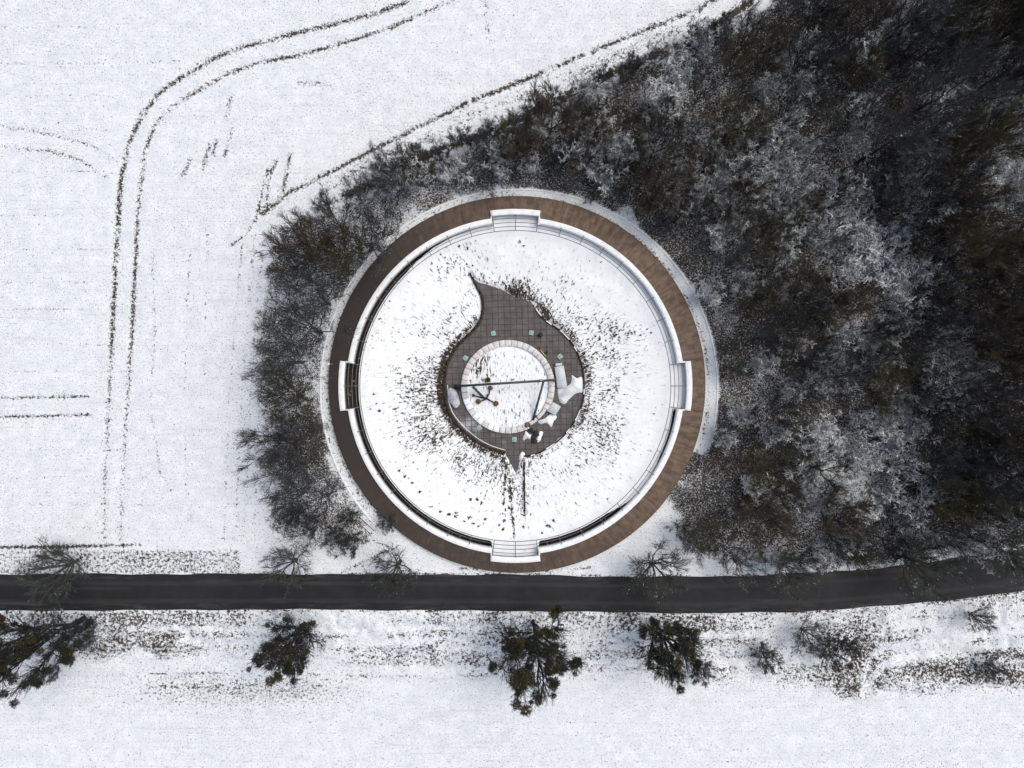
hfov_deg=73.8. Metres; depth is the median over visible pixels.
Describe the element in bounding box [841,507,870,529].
shrub
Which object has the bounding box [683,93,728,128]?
bare tree
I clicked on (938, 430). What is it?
bare tree
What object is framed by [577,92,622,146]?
bare tree
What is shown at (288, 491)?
bare tree
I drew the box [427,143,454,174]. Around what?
bare tree
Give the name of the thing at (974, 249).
bare tree
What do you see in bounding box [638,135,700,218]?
bare tree
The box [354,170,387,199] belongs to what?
shrub
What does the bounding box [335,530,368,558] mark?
shrub
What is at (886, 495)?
shrub
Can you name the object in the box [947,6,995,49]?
shrub
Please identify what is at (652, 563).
bare tree
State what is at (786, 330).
bare tree
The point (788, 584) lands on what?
bare tree
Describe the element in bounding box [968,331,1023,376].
bare tree
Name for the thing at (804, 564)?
bare tree
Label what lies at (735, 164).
shrub
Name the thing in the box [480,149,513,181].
shrub
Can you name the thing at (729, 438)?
shrub
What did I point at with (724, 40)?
bare tree
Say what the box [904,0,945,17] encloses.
shrub
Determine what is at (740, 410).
shrub
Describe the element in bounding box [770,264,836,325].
bare tree
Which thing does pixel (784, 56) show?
shrub
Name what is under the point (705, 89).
bare tree
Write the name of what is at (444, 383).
retaining edge
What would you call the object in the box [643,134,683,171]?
shrub
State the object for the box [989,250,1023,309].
bare tree
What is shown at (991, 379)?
bare tree
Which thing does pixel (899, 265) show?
shrub
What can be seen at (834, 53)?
bare tree
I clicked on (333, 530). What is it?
shrub
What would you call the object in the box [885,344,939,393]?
bare tree
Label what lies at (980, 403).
bare tree
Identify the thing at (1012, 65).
bare tree
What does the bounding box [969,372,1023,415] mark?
shrub
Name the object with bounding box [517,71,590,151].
bare tree
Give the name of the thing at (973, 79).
bare tree
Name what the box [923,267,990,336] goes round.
bare tree
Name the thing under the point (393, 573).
bare tree
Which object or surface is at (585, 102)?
bare tree
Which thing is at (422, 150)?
shrub
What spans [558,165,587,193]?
bare tree
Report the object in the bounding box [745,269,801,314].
bare tree
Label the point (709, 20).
shrub
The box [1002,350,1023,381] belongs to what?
bare tree
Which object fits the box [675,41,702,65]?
bare tree
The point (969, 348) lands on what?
shrub
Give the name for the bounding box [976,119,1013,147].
shrub
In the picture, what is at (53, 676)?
shrub
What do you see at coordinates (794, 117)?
shrub
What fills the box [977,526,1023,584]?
bare tree
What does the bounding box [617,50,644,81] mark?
shrub
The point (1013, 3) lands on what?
bare tree
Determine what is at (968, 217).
bare tree
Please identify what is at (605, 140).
bare tree
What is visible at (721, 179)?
bare tree
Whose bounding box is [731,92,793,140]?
bare tree
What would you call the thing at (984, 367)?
bare tree
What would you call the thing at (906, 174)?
bare tree
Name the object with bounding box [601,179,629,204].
bare tree
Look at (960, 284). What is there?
shrub
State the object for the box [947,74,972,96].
shrub
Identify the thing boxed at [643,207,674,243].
bare tree
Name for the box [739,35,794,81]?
bare tree
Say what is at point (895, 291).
shrub
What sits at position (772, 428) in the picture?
shrub
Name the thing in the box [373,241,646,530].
grass
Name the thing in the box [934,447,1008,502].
bare tree
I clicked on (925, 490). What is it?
shrub
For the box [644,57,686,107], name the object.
shrub
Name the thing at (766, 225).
bare tree
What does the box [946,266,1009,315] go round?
bare tree
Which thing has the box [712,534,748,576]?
bare tree
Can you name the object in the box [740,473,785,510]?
shrub
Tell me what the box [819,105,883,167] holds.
bare tree
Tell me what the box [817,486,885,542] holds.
bare tree
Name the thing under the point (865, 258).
shrub
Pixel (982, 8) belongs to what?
bare tree
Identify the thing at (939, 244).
bare tree
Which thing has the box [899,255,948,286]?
shrub
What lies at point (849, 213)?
shrub
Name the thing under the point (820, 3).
shrub
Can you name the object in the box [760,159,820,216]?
bare tree
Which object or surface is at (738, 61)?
bare tree
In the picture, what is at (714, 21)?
shrub
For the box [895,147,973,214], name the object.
bare tree
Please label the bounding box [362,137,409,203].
bare tree
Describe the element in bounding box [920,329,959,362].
shrub
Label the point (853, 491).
shrub
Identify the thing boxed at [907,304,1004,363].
bare tree
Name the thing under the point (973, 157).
bare tree
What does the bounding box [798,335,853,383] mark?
bare tree
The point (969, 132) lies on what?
bare tree
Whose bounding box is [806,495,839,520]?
shrub
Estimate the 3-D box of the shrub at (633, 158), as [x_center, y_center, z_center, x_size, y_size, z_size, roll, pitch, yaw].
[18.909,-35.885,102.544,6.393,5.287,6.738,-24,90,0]
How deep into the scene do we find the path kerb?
104.86 m
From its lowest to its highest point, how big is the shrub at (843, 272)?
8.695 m
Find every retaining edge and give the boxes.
[443,273,504,454]
[524,308,584,456]
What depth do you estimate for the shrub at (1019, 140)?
101.04 m
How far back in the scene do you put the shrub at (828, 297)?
101.35 m
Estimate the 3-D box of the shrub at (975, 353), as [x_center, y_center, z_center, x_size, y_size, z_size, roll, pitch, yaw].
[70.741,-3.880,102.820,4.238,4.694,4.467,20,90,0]
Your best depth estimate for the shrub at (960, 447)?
101.71 m
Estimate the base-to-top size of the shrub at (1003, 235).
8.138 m
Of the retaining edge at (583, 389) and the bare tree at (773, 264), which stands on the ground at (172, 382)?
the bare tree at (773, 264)
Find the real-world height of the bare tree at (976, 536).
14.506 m
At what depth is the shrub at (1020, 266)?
101.76 m
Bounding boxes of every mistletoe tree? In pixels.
[0,606,94,709]
[245,610,329,691]
[487,604,586,718]
[634,617,711,694]
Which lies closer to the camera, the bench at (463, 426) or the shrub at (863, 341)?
the shrub at (863, 341)
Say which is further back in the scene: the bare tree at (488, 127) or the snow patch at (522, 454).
the snow patch at (522, 454)
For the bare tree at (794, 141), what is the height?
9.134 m
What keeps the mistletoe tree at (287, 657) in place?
on the ground at (172, 382)
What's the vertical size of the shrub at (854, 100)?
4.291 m
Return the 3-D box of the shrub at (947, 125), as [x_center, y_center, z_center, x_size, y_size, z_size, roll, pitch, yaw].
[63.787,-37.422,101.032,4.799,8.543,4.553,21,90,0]
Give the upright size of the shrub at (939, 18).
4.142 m
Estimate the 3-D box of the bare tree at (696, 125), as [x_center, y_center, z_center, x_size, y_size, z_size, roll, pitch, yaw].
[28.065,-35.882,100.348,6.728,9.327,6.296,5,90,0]
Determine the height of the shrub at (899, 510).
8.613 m
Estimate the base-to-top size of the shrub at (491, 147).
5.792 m
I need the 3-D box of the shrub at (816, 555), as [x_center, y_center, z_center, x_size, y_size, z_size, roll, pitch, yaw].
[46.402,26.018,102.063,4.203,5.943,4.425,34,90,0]
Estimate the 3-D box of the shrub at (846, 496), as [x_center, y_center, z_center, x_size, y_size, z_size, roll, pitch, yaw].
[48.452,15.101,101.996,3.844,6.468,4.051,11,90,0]
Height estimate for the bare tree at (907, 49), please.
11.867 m
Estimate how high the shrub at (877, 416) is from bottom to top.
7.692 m
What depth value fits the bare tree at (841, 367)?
96.04 m
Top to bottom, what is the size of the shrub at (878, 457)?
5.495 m
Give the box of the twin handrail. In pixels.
[355,516,375,534]
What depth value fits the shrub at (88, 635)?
102.14 m
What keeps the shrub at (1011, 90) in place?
on the ground at (172, 382)
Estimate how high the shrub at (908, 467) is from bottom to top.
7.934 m
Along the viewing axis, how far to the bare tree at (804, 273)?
99.08 m
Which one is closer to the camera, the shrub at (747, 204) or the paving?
the shrub at (747, 204)
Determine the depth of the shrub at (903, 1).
101.27 m
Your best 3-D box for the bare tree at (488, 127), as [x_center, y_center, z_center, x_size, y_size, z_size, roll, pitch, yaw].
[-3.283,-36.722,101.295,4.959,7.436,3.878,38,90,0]
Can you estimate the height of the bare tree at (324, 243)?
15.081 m
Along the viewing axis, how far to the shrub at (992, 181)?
98.90 m
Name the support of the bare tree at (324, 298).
on the ground at (172, 382)
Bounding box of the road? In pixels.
[0,549,1023,613]
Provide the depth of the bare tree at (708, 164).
100.34 m
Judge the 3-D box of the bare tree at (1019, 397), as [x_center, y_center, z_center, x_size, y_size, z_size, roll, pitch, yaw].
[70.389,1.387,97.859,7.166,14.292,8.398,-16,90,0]
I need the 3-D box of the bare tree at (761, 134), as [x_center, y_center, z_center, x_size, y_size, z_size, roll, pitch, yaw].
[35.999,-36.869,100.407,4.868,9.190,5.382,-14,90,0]
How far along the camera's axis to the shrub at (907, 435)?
102.38 m
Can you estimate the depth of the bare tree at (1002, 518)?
95.74 m
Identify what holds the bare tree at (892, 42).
on the ground at (172, 382)
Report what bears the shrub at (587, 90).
on the ground at (172, 382)
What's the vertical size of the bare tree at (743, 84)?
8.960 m
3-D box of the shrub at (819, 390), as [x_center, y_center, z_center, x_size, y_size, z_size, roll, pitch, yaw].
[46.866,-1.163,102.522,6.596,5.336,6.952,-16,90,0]
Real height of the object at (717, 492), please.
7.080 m
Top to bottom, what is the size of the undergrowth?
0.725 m
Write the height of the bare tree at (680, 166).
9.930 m
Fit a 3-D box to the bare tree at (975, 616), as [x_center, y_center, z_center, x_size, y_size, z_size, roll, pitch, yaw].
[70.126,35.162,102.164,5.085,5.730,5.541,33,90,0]
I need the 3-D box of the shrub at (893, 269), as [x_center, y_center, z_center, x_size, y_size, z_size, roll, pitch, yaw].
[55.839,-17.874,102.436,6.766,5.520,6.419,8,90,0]
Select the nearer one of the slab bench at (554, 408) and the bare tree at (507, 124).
the bare tree at (507, 124)
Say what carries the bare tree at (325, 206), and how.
on the ground at (172, 382)
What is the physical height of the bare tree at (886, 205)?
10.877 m
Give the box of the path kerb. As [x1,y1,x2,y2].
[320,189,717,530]
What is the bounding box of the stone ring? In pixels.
[461,340,554,432]
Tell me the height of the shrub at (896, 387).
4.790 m
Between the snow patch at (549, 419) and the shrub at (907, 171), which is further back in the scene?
the snow patch at (549, 419)
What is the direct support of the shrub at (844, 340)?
on the ground at (172, 382)
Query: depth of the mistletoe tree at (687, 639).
94.66 m
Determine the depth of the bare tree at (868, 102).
98.36 m
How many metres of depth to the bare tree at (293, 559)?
99.74 m
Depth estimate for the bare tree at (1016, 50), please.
96.73 m
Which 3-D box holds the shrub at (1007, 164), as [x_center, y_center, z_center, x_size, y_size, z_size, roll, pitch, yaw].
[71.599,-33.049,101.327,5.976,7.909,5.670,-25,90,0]
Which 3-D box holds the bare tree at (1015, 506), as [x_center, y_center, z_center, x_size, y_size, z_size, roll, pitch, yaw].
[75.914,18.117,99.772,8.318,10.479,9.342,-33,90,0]
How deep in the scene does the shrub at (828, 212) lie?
101.00 m
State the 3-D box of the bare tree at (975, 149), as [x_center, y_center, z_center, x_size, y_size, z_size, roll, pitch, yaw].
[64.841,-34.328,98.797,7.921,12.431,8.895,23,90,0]
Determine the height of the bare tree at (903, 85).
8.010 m
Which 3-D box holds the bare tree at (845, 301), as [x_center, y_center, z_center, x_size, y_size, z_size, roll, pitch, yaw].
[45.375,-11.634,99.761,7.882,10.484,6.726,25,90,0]
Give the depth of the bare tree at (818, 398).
99.88 m
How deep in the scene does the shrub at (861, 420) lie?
100.88 m
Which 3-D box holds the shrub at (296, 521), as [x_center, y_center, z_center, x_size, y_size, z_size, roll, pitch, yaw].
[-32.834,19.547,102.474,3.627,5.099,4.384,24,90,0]
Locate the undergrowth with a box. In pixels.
[253,0,1023,568]
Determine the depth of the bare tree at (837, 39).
97.36 m
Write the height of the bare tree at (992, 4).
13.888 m
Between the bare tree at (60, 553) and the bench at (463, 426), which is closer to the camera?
the bare tree at (60, 553)
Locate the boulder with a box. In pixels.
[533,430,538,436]
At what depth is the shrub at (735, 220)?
102.14 m
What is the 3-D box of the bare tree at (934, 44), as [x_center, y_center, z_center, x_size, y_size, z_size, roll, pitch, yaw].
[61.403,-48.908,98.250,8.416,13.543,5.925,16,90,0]
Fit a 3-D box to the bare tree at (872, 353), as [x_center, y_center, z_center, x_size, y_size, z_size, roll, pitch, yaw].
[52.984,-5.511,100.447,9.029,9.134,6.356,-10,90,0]
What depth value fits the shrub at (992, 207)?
101.76 m
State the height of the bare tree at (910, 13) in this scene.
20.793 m
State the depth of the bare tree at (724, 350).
101.20 m
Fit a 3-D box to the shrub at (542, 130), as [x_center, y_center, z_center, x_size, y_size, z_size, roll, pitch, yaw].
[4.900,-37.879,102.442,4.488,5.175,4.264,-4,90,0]
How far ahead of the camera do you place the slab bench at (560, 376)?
106.10 m
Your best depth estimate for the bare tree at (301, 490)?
96.92 m
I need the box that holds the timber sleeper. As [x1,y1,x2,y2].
[524,462,524,511]
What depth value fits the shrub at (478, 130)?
102.58 m
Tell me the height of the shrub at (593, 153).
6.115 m
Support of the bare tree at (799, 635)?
on the ground at (172, 382)
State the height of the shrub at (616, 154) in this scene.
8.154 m
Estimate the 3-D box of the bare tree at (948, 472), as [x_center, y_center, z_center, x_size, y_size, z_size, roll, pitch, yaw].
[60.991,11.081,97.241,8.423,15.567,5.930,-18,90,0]
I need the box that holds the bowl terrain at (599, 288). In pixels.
[345,216,684,555]
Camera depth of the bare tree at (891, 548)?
99.26 m
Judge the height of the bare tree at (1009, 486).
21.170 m
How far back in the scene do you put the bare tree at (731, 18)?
100.25 m
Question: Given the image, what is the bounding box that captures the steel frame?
[455,379,555,419]
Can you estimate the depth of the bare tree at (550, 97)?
101.92 m
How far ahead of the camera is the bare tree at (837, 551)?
99.72 m
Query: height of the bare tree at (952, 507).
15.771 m
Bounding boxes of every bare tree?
[12,536,89,606]
[231,410,306,476]
[239,347,302,404]
[239,431,317,508]
[244,322,328,383]
[248,310,307,360]
[249,211,334,280]
[253,358,314,429]
[254,409,330,467]
[255,281,361,358]
[257,468,320,540]
[257,543,313,597]
[261,427,334,492]
[266,236,335,303]
[268,201,315,240]
[276,259,349,322]
[287,475,341,528]
[291,211,369,277]
[303,180,342,223]
[307,183,363,251]
[316,193,394,277]
[340,171,373,215]
[353,194,406,256]
[359,541,421,598]
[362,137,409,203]
[363,137,413,199]
[366,151,399,191]
[385,142,438,188]
[400,142,428,173]
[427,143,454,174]
[440,148,477,190]
[467,128,506,167]
[471,160,511,198]
[472,118,505,142]
[489,112,521,139]
[494,107,537,163]
[497,125,537,173]
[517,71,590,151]
[529,90,563,117]
[539,138,573,181]
[546,118,601,176]
[557,90,604,139]
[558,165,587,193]
[576,94,598,112]
[576,130,633,183]
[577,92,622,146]
[582,68,610,93]
[584,179,605,203]
[597,65,637,105]
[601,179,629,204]
[613,53,642,84]
[614,99,672,150]
[617,105,692,191]
[622,534,693,610]
[630,146,664,195]
[631,187,660,215]
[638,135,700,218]
[642,39,671,79]
[642,92,690,141]
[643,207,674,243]
[657,193,714,232]
[659,117,700,157]
[662,156,705,199]
[663,514,691,541]
[672,519,710,568]
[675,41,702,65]
[675,138,728,180]
[676,196,723,244]
[676,238,710,270]
[677,176,712,211]
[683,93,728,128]
[683,113,727,158]
[686,508,731,555]
[691,59,735,106]
[693,19,737,72]
[694,167,744,216]
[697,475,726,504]
[703,441,736,478]
[707,242,754,295]
[708,90,782,152]
[708,140,767,197]
[710,301,739,333]
[712,12,735,44]
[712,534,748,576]
[713,418,744,450]
[714,331,739,360]
[716,0,783,58]
[716,206,772,281]
[718,27,760,80]
[719,551,768,591]
[720,179,760,224]
[722,352,752,382]
[723,74,762,117]
[726,496,801,566]
[730,170,779,207]
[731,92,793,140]
[731,473,787,526]
[733,218,784,267]
[734,281,767,317]
[734,312,795,363]
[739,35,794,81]
[740,8,770,33]
[741,108,776,147]
[741,199,786,245]
[741,440,786,492]
[742,245,806,307]
[743,384,805,439]
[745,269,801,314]
[753,544,823,601]
[755,10,799,57]
[756,296,831,351]
[756,417,811,462]
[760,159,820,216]
[764,208,805,251]
[765,60,814,116]
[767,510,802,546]
[770,0,819,29]
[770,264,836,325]
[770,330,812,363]
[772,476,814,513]
[775,129,818,167]
[775,421,824,472]
[776,23,861,92]
[776,344,814,386]
[777,252,833,302]
[778,544,824,581]
[779,318,828,363]
[781,92,820,138]
[781,364,828,417]
[791,614,831,658]
[792,184,836,219]
[796,81,850,133]
[797,0,858,36]
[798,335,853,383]
[801,283,856,331]
[802,438,854,496]
[804,209,855,264]
[804,347,865,404]
[806,51,859,116]
[809,238,861,297]
[809,262,845,303]
[810,12,852,43]
[812,17,864,83]
[815,96,864,147]
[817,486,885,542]
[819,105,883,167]
[819,516,868,561]
[820,343,874,397]
[821,168,863,207]
[823,375,866,414]
[825,288,868,325]
[827,0,872,17]
[829,46,882,96]
[831,0,879,12]
[831,13,876,66]
[831,35,889,90]
[834,524,879,556]
[835,265,883,318]
[838,347,894,404]
[843,329,899,372]
[845,537,884,579]
[848,18,888,62]
[850,90,899,138]
[854,158,911,212]
[856,61,980,178]
[859,0,912,29]
[859,0,971,52]
[860,311,906,345]
[861,12,911,71]
[861,373,913,428]
[866,129,903,177]
[870,342,924,386]
[872,181,918,229]
[872,532,977,602]
[874,149,928,195]
[875,34,923,89]
[877,19,940,66]
[877,388,926,426]
[877,520,917,568]
[878,301,941,365]
[880,88,930,130]
[880,115,943,173]
[882,166,960,235]
[884,56,936,105]
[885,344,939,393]
[885,489,933,538]
[887,0,948,51]
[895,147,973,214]
[900,31,1022,129]
[901,375,968,432]
[902,15,966,67]
[902,204,979,278]
[904,275,948,319]
[904,444,972,486]
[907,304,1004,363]
[907,409,970,482]
[910,510,997,571]
[912,152,1000,233]
[915,13,990,92]
[918,471,1013,528]
[919,188,1008,245]
[920,98,992,161]
[921,129,1002,203]
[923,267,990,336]
[924,252,994,318]
[930,0,1005,25]
[931,35,1005,93]
[932,343,1001,399]
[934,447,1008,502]
[936,0,1004,41]
[937,209,1023,286]
[938,479,999,525]
[938,510,1023,563]
[940,109,1010,170]
[940,368,1023,465]
[941,188,1002,246]
[944,424,1010,484]
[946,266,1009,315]
[949,353,1023,428]
[955,454,1023,511]
[958,166,1018,218]
[958,293,1023,358]
[960,474,1023,530]
[962,600,998,634]
[963,12,1023,65]
[965,92,1023,168]
[965,237,1023,289]
[965,455,1023,497]
[967,94,1023,152]
[967,411,1023,511]
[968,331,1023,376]
[968,401,1023,457]
[969,410,1023,480]
[970,0,1022,12]
[974,212,1023,270]
[975,365,1023,422]
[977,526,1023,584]
[978,0,1022,30]
[978,38,1023,88]
[978,180,1023,236]
[979,347,1023,402]
[985,0,1023,49]
[986,484,1023,523]
[987,61,1023,119]
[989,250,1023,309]
[997,237,1023,291]
[998,51,1023,86]
[998,455,1023,492]
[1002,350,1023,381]
[1005,490,1023,526]
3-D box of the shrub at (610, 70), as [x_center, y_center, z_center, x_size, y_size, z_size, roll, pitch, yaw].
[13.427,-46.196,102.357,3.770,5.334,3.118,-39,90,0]
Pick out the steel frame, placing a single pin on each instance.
(457, 386)
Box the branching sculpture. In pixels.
[472,386,498,405]
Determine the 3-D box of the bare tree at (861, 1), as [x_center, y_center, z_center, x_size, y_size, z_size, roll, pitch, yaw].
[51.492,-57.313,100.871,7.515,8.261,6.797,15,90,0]
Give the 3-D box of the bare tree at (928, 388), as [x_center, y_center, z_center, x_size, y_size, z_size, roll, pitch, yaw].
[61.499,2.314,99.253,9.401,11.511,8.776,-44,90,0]
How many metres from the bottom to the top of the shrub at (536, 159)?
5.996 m
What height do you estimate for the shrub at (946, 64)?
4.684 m
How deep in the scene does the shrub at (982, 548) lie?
100.73 m
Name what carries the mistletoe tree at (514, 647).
on the ground at (172, 382)
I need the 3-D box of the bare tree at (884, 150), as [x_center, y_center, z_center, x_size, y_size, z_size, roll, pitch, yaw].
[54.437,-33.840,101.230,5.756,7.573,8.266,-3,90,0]
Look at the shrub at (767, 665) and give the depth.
103.09 m
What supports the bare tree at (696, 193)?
on the ground at (172, 382)
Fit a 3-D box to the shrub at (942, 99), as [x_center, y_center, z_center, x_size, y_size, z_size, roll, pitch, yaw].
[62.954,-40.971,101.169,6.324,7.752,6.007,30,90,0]
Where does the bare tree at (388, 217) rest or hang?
on the ground at (172, 382)
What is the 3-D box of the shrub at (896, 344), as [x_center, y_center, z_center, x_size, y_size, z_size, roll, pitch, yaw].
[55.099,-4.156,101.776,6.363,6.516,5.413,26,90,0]
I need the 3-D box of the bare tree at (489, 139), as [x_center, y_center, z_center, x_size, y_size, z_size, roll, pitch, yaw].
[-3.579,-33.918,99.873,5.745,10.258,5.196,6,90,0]
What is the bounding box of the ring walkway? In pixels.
[328,196,704,572]
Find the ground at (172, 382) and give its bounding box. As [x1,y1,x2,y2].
[0,0,1023,767]
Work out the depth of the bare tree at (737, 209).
99.44 m
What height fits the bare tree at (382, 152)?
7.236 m
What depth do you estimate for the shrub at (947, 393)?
99.45 m
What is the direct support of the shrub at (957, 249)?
on the ground at (172, 382)
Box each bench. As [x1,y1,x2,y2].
[447,385,505,450]
[448,388,459,407]
[547,402,560,414]
[555,363,566,387]
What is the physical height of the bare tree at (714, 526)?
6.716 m
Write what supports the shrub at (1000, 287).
on the ground at (172, 382)
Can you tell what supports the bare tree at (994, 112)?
on the ground at (172, 382)
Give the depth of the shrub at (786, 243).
101.65 m
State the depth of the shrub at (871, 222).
102.14 m
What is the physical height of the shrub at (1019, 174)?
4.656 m
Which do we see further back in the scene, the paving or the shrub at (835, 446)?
the paving
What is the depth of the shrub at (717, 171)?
101.30 m
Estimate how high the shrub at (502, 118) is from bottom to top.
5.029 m
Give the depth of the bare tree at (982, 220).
97.87 m
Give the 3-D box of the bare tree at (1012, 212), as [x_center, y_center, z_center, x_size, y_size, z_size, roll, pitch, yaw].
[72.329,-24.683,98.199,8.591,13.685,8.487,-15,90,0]
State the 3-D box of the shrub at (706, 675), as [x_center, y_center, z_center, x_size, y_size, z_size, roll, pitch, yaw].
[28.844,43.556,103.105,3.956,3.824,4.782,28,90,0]
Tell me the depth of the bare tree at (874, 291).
100.72 m
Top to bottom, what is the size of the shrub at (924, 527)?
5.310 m
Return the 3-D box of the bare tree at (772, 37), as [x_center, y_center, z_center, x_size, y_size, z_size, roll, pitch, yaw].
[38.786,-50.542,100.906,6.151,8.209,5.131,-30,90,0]
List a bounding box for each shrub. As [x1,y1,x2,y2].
[45,664,59,683]
[67,617,97,649]
[283,502,305,528]
[298,513,328,538]
[319,524,347,550]
[335,506,358,528]
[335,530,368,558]
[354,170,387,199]
[376,512,397,535]
[381,151,409,184]
[392,153,430,196]
[408,143,428,166]
[427,133,447,153]
[432,140,474,183]
[445,125,475,149]
[474,117,499,143]
[479,116,514,160]
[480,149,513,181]
[494,110,516,132]
[506,144,540,177]
[517,95,545,122]
[531,118,557,145]
[538,85,567,119]
[551,123,584,166]
[567,72,596,96]
[571,74,605,112]
[574,111,600,143]
[577,130,614,169]
[583,157,628,196]
[591,108,616,133]
[592,62,613,85]
[595,127,636,165]
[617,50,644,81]
[621,114,664,161]
[635,82,660,118]
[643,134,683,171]
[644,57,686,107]
[647,82,682,120]
[648,35,669,60]
[662,34,696,73]
[662,184,703,223]
[668,56,704,91]
[682,23,705,48]
[684,7,722,49]
[686,164,730,211]
[689,658,715,688]
[691,36,718,72]
[693,270,726,306]
[694,135,728,162]
[704,216,744,253]
[709,11,735,43]
[710,426,740,452]
[717,148,756,190]
[718,204,758,244]
[725,398,756,427]
[729,104,771,148]
[729,259,767,300]
[730,0,762,23]
[731,178,769,216]
[736,141,772,176]
[739,163,780,198]
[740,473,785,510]
[742,345,780,377]
[750,641,785,676]
[751,70,787,103]
[754,407,795,448]
[755,118,792,154]
[756,537,792,573]
[758,142,799,179]
[759,173,801,215]
[766,205,808,245]
[768,239,802,276]
[772,228,802,256]
[772,328,815,365]
[773,104,808,140]
[773,271,812,301]
[775,37,803,66]
[776,375,807,404]
[779,154,816,184]
[783,458,829,495]
[785,25,831,65]
[786,481,825,519]
[788,182,820,222]
[793,218,830,248]
[793,425,838,468]
[794,61,840,101]
[794,133,824,160]
[800,0,832,16]
[804,351,849,395]
[806,409,842,444]
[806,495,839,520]
[808,539,839,573]
[810,178,837,205]
[810,426,849,469]
[811,196,854,242]
[812,282,846,308]
[813,344,853,370]
[818,627,862,674]
[819,257,864,292]
[821,475,853,500]
[822,309,859,336]
[824,169,868,205]
[829,327,864,357]
[831,527,870,555]
[833,200,867,228]
[834,217,878,250]
[835,480,867,510]
[838,185,879,213]
[838,428,883,462]
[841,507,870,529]
[843,408,879,434]
[844,31,886,73]
[844,240,889,287]
[845,118,873,145]
[846,87,885,127]
[850,224,887,261]
[853,210,878,233]
[854,328,882,358]
[854,487,886,521]
[855,339,906,373]
[856,438,894,474]
[867,240,911,286]
[867,325,902,346]
[868,404,907,435]
[868,414,919,459]
[874,220,911,249]
[876,173,922,208]
[876,312,912,337]
[876,477,917,508]
[878,153,927,186]
[880,274,918,312]
[880,435,918,461]
[881,0,915,17]
[882,385,921,424]
[884,451,930,482]
[885,496,932,533]
[887,207,931,239]
[889,254,918,278]
[890,289,935,331]
[891,10,918,37]
[892,506,929,538]
[897,413,941,450]
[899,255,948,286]
[900,26,941,68]
[901,133,936,160]
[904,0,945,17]
[912,164,942,196]
[912,465,954,508]
[914,82,958,127]
[916,525,955,556]
[918,343,971,393]
[918,386,954,416]
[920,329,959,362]
[927,114,964,147]
[930,0,956,29]
[932,305,971,345]
[938,49,960,77]
[940,147,976,183]
[940,237,972,263]
[941,259,973,294]
[941,387,982,420]
[946,341,977,366]
[946,370,986,399]
[946,438,972,460]
[946,483,980,510]
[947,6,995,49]
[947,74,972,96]
[957,174,1000,202]
[959,243,999,273]
[964,309,1021,343]
[964,349,999,363]
[965,184,1013,221]
[965,529,1007,573]
[968,0,998,28]
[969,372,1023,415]
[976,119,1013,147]
[977,650,1010,683]
[979,142,1023,178]
[979,165,1004,195]
[980,91,1020,128]
[981,233,1012,257]
[988,267,1022,298]
[993,67,1023,106]
[1002,123,1023,160]
[1003,252,1023,271]
[1008,95,1023,126]
[1008,157,1023,180]
[1009,111,1023,137]
[1011,179,1023,200]
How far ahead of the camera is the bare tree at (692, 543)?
100.79 m
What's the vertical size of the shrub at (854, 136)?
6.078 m
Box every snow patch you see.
[519,452,524,461]
[523,431,531,439]
[537,431,542,441]
[538,414,556,426]
[557,375,582,403]
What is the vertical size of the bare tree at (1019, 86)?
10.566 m
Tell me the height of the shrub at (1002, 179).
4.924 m
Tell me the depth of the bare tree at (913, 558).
97.81 m
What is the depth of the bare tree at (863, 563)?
100.33 m
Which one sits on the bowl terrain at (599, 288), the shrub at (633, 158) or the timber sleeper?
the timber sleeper
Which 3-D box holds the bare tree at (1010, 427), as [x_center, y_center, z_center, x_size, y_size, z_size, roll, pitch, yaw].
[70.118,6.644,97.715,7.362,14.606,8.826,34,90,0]
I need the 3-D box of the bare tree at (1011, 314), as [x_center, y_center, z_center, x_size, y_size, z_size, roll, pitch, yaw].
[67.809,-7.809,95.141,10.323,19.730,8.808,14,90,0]
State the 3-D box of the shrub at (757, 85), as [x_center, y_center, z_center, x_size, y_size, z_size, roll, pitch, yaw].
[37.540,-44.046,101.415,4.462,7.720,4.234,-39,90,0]
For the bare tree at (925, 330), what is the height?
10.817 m
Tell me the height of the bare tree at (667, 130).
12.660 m
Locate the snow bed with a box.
[467,346,548,426]
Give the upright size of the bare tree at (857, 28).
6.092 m
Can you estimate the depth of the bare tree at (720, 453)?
102.34 m
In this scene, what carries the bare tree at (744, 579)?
on the ground at (172, 382)
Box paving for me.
[446,279,582,471]
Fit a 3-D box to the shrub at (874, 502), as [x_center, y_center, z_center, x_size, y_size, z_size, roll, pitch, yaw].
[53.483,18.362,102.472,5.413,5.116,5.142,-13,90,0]
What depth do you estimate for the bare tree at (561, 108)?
98.41 m
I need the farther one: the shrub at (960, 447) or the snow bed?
the snow bed
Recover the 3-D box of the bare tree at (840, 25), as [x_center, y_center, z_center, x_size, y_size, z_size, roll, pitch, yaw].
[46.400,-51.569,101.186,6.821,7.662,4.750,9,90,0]
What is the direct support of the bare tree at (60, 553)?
on the ground at (172, 382)
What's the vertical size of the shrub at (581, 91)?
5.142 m
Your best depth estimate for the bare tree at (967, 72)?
90.71 m
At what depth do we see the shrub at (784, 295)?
102.16 m
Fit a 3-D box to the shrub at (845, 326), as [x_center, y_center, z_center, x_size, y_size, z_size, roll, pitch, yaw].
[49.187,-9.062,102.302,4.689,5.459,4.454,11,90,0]
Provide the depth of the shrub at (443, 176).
101.89 m
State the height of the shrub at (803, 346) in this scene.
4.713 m
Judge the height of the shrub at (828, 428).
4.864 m
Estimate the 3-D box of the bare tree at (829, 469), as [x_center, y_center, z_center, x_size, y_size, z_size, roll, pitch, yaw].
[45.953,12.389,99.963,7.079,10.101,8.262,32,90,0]
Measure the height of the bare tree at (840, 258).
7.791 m

